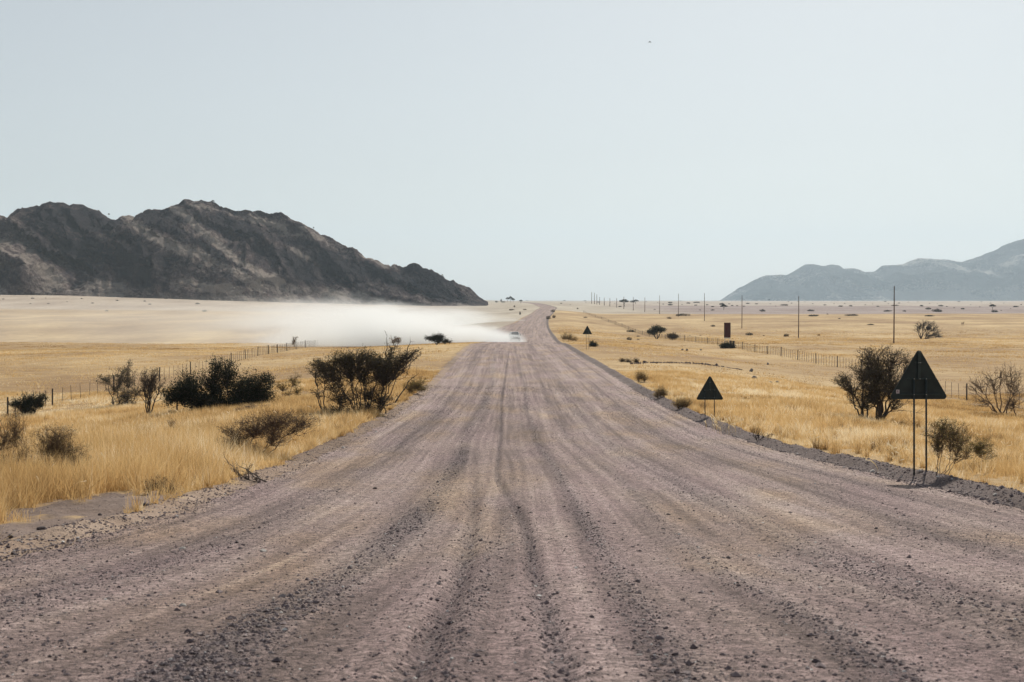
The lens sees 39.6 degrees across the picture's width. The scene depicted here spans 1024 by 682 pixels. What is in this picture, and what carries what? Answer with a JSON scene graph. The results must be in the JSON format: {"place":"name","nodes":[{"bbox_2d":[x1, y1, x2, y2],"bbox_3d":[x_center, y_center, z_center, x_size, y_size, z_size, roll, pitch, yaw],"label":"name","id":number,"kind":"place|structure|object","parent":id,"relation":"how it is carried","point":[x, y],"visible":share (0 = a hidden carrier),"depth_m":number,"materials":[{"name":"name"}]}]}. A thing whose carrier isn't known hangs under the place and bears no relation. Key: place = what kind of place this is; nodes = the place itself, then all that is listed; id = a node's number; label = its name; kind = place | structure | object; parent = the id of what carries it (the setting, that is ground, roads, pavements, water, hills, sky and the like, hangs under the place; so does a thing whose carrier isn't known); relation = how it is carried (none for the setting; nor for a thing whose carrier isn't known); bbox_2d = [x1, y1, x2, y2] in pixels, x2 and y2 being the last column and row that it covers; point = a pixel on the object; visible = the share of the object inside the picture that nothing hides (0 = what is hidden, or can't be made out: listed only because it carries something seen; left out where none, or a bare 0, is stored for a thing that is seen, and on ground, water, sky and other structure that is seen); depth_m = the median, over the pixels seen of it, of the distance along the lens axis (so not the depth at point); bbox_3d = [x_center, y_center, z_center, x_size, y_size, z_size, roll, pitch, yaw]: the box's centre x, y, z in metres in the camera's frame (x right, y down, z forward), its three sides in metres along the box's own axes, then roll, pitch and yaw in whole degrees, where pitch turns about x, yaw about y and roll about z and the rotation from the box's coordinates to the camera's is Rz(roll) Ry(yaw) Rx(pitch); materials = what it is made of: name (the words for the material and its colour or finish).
{"place":"outdoors","nodes":[
{"label":"outdoors","id":0,"kind":"place"},
{"bbox_2d":[0,199,487,305],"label":"hill","id":1,"kind":"structure","parent":0,"point":[188,249],"depth_m":1212.78,"materials":[{"name":"grey stone"}]},
{"bbox_2d":[0,301,1023,681],"bbox_3d":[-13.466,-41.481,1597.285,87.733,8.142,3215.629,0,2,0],"label":"road","id":2,"kind":"structure","parent":0,"point":[538,357],"depth_m":14.40,"materials":[{"name":"grey gravel"}]},
{"bbox_2d":[509,332,520,341],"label":"oncoming car","id":3,"kind":"object","parent":2,"relation":"on","point":[514,335],"visible":1,"depth_m":268.97,"materials":[{"name":"white paint"}]},
{"bbox_2d":[0,295,1023,560],"bbox_3d":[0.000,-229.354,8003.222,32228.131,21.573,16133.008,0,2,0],"label":"ground","id":4,"kind":"structure","parent":0,"point":[44,321],"depth_m":441.75,"materials":[{"name":"beige sand"}]},
{"bbox_2d":[0,405,34,468],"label":"grassy bush","id":5,"kind":"object","parent":4,"relation":"on","point":[7,438],"visible":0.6,"depth_m":33.37,"materials":[{"name":"brown plant"}]},
{"bbox_2d":[9,390,49,414],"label":"round shrub","id":6,"kind":"object","parent":4,"relation":"on","point":[30,404],"visible":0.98,"depth_m":95.29,"materials":[{"name":"green plant"}]},
{"bbox_2d":[36,526,45,529],"bbox_3d":[-6.291,2.511,19.001,0.102,0.070,0.106,1,2,24],"label":"stone","id":7,"kind":"object","parent":4,"relation":"on","point":[41,528],"visible":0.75,"depth_m":18.98,"materials":[{"name":"grey stone"}]},
{"bbox_2d":[26,419,94,470],"bbox_3d":[-9.856,2.411,30.860,1.581,1.458,1.247,0,2,0],"label":"grassy bush","id":8,"kind":"object","parent":4,"relation":"on","point":[58,444],"visible":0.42,"depth_m":30.82,"materials":[{"name":"brown plant"}]},
{"bbox_2d":[95,360,148,404],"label":"dry bush","id":9,"kind":"object","parent":4,"relation":"on","point":[118,384],"visible":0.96,"depth_m":103.21,"materials":[{"name":"grey plant"}]},
{"bbox_2d":[138,366,165,414],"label":"tree","id":10,"kind":"object","parent":4,"relation":"on","point":[149,384],"visible":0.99,"depth_m":82.20,"materials":[{"name":"brown plant"}]},
{"bbox_2d":[141,474,178,493],"bbox_3d":[-6.372,2.606,25.812,0.746,0.450,0.423,0,2,0],"label":"grassy bush","id":11,"kind":"object","parent":4,"relation":"on","point":[153,484],"visible":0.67,"depth_m":25.81,"materials":[{"name":"brown plant"}]},
{"bbox_2d":[164,418,174,428],"bbox_3d":[-12.003,3.162,50.527,0.636,0.908,0.484,-1,2,-20],"label":"weed sapling","id":12,"kind":"object","parent":4,"relation":"on","point":[172,425],"visible":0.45,"depth_m":50.47,"materials":[{"name":"brown plant"}]},
{"bbox_2d":[0,414,341,526],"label":"dry grass","id":13,"kind":"structure","parent":4,"relation":"on","point":[60,484],"depth_m":28.35,"materials":[{"name":"beige plant"}]},
{"bbox_2d":[3,333,375,413],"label":"wire fence","id":14,"kind":"object","parent":4,"relation":"on","point":[333,340],"visible":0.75,"depth_m":189.97,"materials":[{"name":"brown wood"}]},
{"bbox_2d":[0,390,415,539],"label":"grass tussocks","id":15,"kind":"object","parent":4,"relation":"on","point":[359,417],"depth_m":48.95,"materials":[{"name":"beige plant"}]},
{"bbox_2d":[155,352,279,410],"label":"bushy shrub","id":16,"kind":"object","parent":4,"relation":"on","point":[184,392],"visible":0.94,"depth_m":79.60,"materials":[{"name":"green plant"}]},
{"bbox_2d":[0,368,440,453],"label":"dry grass","id":17,"kind":"structure","parent":4,"relation":"on","point":[119,412],"depth_m":86.08,"materials":[{"name":"yellow plant"}]},
{"bbox_2d":[0,332,484,398],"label":"dry grass","id":18,"kind":"structure","parent":4,"relation":"on","point":[234,350],"depth_m":207.65,"materials":[{"name":"yellow plant"}]},
{"bbox_2d":[223,455,267,481],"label":"dead branches","id":19,"kind":"object","parent":4,"relation":"on","point":[248,472],"visible":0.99,"depth_m":28.36,"materials":[{"name":"brown plant"}]},
{"bbox_2d":[233,398,267,412],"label":"dead brush","id":20,"kind":"object","parent":4,"relation":"on","point":[252,405],"visible":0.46,"depth_m":72.34,"materials":[{"name":"brown plant"}]},
{"bbox_2d":[213,406,323,451],"bbox_3d":[-6.411,2.424,37.484,2.994,1.567,1.639,0,2,16],"label":"twiggy bush","id":21,"kind":"object","parent":4,"relation":"on","point":[259,429],"visible":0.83,"depth_m":37.39,"materials":[{"name":"brown plant"}]},
{"bbox_2d":[271,374,302,396],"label":"sparse shrub","id":22,"kind":"object","parent":4,"relation":"on","point":[293,382],"visible":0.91,"depth_m":89.92,"materials":[{"name":"brown plant"}]},
{"bbox_2d":[305,332,422,414],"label":"thorn tree","id":23,"kind":"object","parent":4,"relation":"on","point":[348,363],"visible":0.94,"depth_m":65.07,"materials":[{"name":"green plant"}]},
{"bbox_2d":[389,336,400,346],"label":"bare tree","id":24,"kind":"object","parent":4,"relation":"on","point":[397,340],"visible":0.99,"depth_m":214.89,"materials":[{"name":"beige plant"}]},
{"bbox_2d":[403,376,429,393],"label":"olive shrub","id":25,"kind":"object","parent":4,"relation":"on","point":[414,386],"visible":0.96,"depth_m":84.01,"materials":[{"name":"brown plant"}]},
{"bbox_2d":[425,332,451,344],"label":"umbrella acacia","id":26,"kind":"object","parent":4,"relation":"on","point":[438,338],"visible":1,"depth_m":225.01,"materials":[{"name":"green plant"}]},
{"bbox_2d":[560,332,578,341],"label":"roadside shrub","id":27,"kind":"object","parent":4,"relation":"on","point":[569,336],"visible":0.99,"depth_m":267.16,"materials":[{"name":"beige plant"}]},
{"bbox_2d":[583,326,591,333],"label":"road sign","id":28,"kind":"object","parent":4,"relation":"on","point":[587,330],"visible":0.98,"depth_m":180.03,"materials":[{"name":"metal"}]},
{"bbox_2d":[589,340,598,346],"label":"round bush","id":29,"kind":"object","parent":4,"relation":"on","point":[592,343],"visible":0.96,"depth_m":194.88,"materials":[{"name":"green plant"}]},
{"bbox_2d":[619,356,639,362],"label":"flat brush","id":30,"kind":"object","parent":4,"relation":"on","point":[629,361],"visible":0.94,"depth_m":137.50,"materials":[{"name":"brown plant"}]},
{"bbox_2d":[633,370,649,381],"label":"roadside shrub","id":31,"kind":"object","parent":4,"relation":"on","point":[640,375],"visible":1,"depth_m":100.56,"materials":[{"name":"beige plant"}]},
{"bbox_2d":[645,324,666,338],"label":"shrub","id":32,"kind":"object","parent":4,"relation":"on","point":[656,328],"visible":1,"depth_m":374.45,"materials":[{"name":"green plant"}]},
{"bbox_2d":[653,385,670,397],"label":"roadside shrub","id":33,"kind":"object","parent":4,"relation":"on","point":[659,392],"visible":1,"depth_m":79.09,"materials":[{"name":"beige plant"}]},
{"bbox_2d":[666,333,680,339],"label":"round bush","id":34,"kind":"object","parent":4,"relation":"on","point":[672,336],"visible":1,"depth_m":344.81,"materials":[{"name":"green plant"}]},
{"bbox_2d":[670,396,692,408],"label":"roadside shrub","id":35,"kind":"object","parent":4,"relation":"on","point":[682,403],"visible":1,"depth_m":68.76,"materials":[{"name":"beige plant"}]},
{"bbox_2d":[630,361,741,369],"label":"stone rim","id":36,"kind":"object","parent":4,"relation":"on","point":[643,362],"visible":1,"depth_m":139.35,"materials":[{"name":"beige stone"}]},
{"bbox_2d":[697,376,722,416],"bbox_3d":[8.498,2.523,61.065,1.130,2.018,0.081,0,2,0],"label":"road sign","id":37,"kind":"object","parent":4,"relation":"on","point":[709,391],"visible":0.99,"depth_m":61.08,"materials":[{"name":"metal"}]},
{"bbox_2d":[717,341,736,347],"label":"shrub","id":38,"kind":"object","parent":4,"relation":"on","point":[724,345],"visible":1,"depth_m":262.00,"materials":[{"name":"green plant"}]},
{"bbox_2d":[724,323,730,343],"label":"sign board","id":39,"kind":"object","parent":4,"relation":"on","point":[727,330],"visible":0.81,"depth_m":272.03,"materials":[{"name":"metal"}]},
{"bbox_2d":[752,428,767,439],"bbox_3d":[8.060,3.047,46.209,0.526,0.480,0.226,1,2,24],"label":"dead shrub","id":40,"kind":"object","parent":4,"relation":"on","point":[757,434],"visible":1,"depth_m":46.20,"materials":[{"name":"brown plant"}]},
{"bbox_2d":[552,322,1023,397],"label":"dry grass","id":41,"kind":"structure","parent":4,"relation":"on","point":[797,340],"depth_m":274.07,"materials":[{"name":"yellow plant"}]},
{"bbox_2d":[798,296,798,337],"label":"utility pole","id":42,"kind":"object","parent":4,"relation":"on","point":[798,316],"visible":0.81,"depth_m":407.88,"materials":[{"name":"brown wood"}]},
{"bbox_2d":[583,310,1021,404],"bbox_3d":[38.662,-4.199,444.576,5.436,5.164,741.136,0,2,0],"label":"wire fence","id":43,"kind":"object","parent":4,"relation":"on","point":[708,341],"visible":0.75,"depth_m":237.13,"materials":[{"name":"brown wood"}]},
{"bbox_2d":[616,369,1023,451],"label":"dry grass","id":44,"kind":"structure","parent":4,"relation":"on","point":[739,385],"depth_m":83.03,"materials":[{"name":"yellow plant"}]},
{"bbox_2d":[829,344,924,420],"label":"thorn bush","id":45,"kind":"object","parent":4,"relation":"on","point":[881,376],"visible":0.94,"depth_m":68.70,"materials":[{"name":"green plant"}]},
{"bbox_2d":[893,286,894,342],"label":"utility pole","id":46,"kind":"object","parent":4,"relation":"on","point":[894,319],"visible":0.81,"depth_m":299.94,"materials":[{"name":"brown wood"}]},
{"bbox_2d":[891,350,945,474],"bbox_3d":[8.472,1.586,29.624,1.162,2.783,0.081,0,2,0],"label":"road sign","id":47,"kind":"object","parent":4,"relation":"on","point":[918,380],"visible":0.94,"depth_m":29.63,"materials":[{"name":"metal"}]},
{"bbox_2d":[913,320,942,338],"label":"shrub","id":48,"kind":"object","parent":4,"relation":"on","point":[928,327],"visible":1,"depth_m":391.90,"materials":[{"name":"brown plant"}]},
{"bbox_2d":[920,416,974,474],"bbox_3d":[8.825,2.115,28.545,1.028,1.227,1.031,-1,2,-36],"label":"green bush","id":49,"kind":"object","parent":4,"relation":"on","point":[939,441],"visible":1,"depth_m":28.47,"materials":[{"name":"green plant"}]},
{"bbox_2d":[960,436,997,463],"bbox_3d":[10.884,2.587,33.296,1.061,0.882,0.956,0,2,0],"label":"green bush","id":50,"kind":"object","parent":4,"relation":"on","point":[979,446],"visible":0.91,"depth_m":33.18,"materials":[{"name":"green plant"}]},
{"bbox_2d":[965,361,1023,414],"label":"leafless bush","id":51,"kind":"object","parent":4,"relation":"on","point":[1014,387],"visible":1,"depth_m":94.53,"materials":[{"name":"brown plant"}]},
{"bbox_2d":[0,0,1023,299],"label":"sky","id":52,"kind":"structure","parent":0,"point":[501,149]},
{"bbox_2d":[5,399,1020,495],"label":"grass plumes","id":53,"kind":"object","parent":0,"point":[714,421],"depth_m":50.78,"materials":[{"name":"yellow plant"}]},
{"bbox_2d":[668,391,1023,492],"bbox_3d":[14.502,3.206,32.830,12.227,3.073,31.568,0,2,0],"label":"dry grass","id":54,"kind":"structure","parent":0,"point":[1009,469],"depth_m":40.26,"materials":[{"name":"beige plant"}]},
{"bbox_2d":[720,239,1023,300],"bbox_3d":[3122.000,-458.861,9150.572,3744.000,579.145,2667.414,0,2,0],"label":"mountains","id":55,"kind":"structure","parent":0,"point":[997,274],"depth_m":8590.35,"materials":[{"name":"grey stone"}]}
]}

